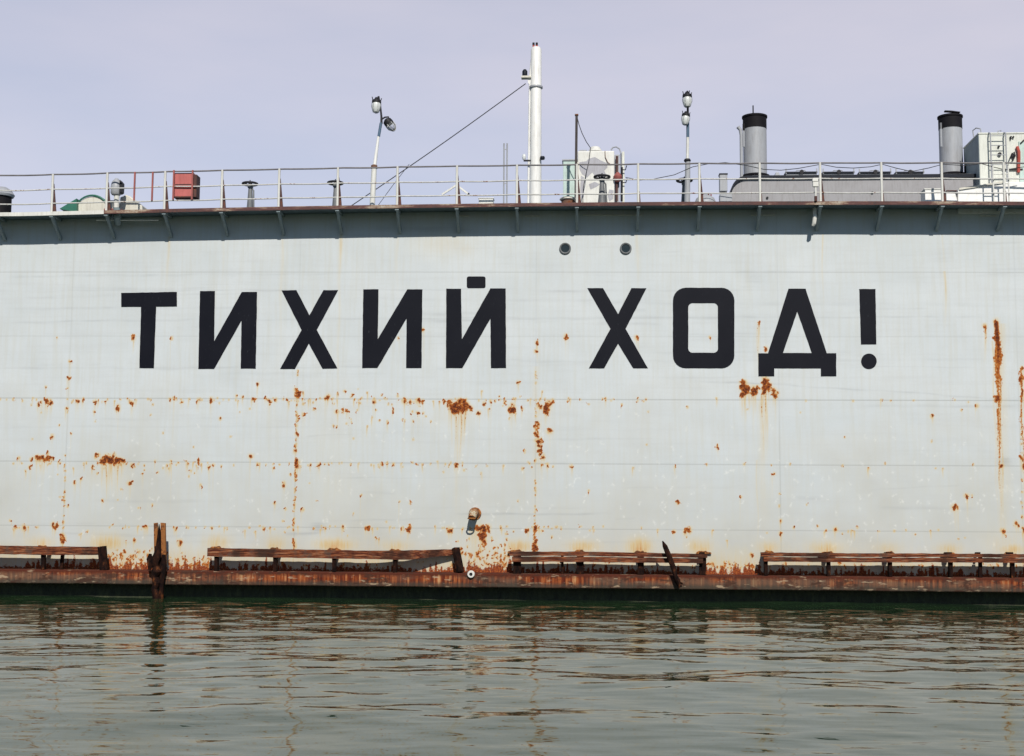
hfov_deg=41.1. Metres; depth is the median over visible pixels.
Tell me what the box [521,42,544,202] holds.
tall mast
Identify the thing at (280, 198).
deck railing
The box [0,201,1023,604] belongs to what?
floating dock
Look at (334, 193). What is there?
valve handwheel
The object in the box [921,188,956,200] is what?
white chest
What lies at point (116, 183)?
gooseneck ventilator
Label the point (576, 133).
thin post
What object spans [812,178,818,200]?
box light
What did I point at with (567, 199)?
capstan
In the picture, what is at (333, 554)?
timber fender
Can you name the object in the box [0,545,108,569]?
timber fender
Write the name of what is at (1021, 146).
door
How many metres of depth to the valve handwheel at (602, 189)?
37.07 m
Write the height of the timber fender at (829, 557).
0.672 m
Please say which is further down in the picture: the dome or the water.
the water
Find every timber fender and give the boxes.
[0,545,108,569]
[207,546,463,572]
[508,549,711,574]
[760,550,1023,577]
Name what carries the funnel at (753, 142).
on the machinery casing
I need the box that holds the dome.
[695,194,715,201]
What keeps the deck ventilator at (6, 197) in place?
on the floating dock
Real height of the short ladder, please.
1.024 m
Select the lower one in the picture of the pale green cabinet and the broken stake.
the broken stake
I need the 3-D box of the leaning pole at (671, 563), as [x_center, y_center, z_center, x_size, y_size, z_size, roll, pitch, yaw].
[4.184,4.857,35.561,0.538,1.227,0.187,0,-6,3]
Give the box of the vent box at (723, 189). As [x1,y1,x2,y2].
[718,173,731,201]
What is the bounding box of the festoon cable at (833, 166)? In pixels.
[625,162,1021,178]
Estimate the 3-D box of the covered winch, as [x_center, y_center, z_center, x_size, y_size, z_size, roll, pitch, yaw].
[-10.850,-4.868,38.569,1.003,0.514,0.700,0,-6,3]
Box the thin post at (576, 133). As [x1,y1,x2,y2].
[574,114,578,202]
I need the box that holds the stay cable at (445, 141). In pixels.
[352,83,525,204]
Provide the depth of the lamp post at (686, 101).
37.88 m
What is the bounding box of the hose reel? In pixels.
[60,194,104,210]
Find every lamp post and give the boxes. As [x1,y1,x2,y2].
[370,96,395,204]
[681,90,691,201]
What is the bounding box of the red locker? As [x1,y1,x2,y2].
[172,170,199,199]
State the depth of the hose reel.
39.40 m
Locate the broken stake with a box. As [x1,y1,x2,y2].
[146,523,166,598]
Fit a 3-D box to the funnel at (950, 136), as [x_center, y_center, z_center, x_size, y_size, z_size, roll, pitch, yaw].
[12.700,-6.611,39.274,0.981,2.056,0.831,0,-6,3]
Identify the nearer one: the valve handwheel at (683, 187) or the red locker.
the red locker
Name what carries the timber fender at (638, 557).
on the floating dock
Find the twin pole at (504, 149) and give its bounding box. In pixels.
[503,143,507,202]
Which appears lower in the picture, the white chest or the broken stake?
the broken stake
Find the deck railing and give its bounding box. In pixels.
[0,162,1023,211]
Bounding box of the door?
[1018,141,1023,181]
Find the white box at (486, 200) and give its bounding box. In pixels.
[478,198,494,203]
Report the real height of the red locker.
0.826 m
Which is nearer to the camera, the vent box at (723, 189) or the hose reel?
the vent box at (723, 189)
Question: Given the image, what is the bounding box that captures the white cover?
[956,181,1023,213]
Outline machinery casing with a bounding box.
[729,168,975,200]
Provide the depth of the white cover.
36.77 m
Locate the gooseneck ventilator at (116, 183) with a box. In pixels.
[104,178,123,209]
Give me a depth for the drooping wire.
38.10 m
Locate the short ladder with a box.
[992,164,1009,200]
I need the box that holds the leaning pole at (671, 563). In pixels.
[662,541,682,587]
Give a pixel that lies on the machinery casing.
(868, 185)
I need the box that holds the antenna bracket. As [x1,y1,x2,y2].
[442,185,469,194]
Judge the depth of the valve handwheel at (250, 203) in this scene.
38.90 m
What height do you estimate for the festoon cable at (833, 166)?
0.480 m
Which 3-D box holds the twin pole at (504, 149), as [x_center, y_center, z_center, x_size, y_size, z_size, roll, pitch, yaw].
[-0.190,-5.610,39.097,0.134,2.272,0.042,0,-6,3]
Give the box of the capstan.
[560,196,575,202]
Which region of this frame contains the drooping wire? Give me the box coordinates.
[578,121,590,201]
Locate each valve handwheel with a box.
[242,180,257,206]
[327,179,342,205]
[593,173,610,201]
[676,176,692,201]
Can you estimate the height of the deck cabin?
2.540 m
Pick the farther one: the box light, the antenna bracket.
the antenna bracket
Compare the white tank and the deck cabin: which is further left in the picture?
the white tank
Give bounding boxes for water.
[0,595,1023,755]
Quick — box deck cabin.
[963,127,1023,184]
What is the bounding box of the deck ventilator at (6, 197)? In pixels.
[0,186,14,211]
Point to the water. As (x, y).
(175, 676)
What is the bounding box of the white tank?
[578,146,626,201]
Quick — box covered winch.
[110,195,145,209]
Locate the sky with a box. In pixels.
[0,0,1023,211]
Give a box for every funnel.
[737,105,768,176]
[937,110,965,173]
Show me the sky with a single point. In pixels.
(87, 86)
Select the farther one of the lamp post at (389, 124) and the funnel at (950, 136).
the funnel at (950, 136)
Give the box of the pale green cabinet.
[562,159,577,196]
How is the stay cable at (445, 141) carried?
attached to the tall mast
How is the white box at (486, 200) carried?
on the floating dock

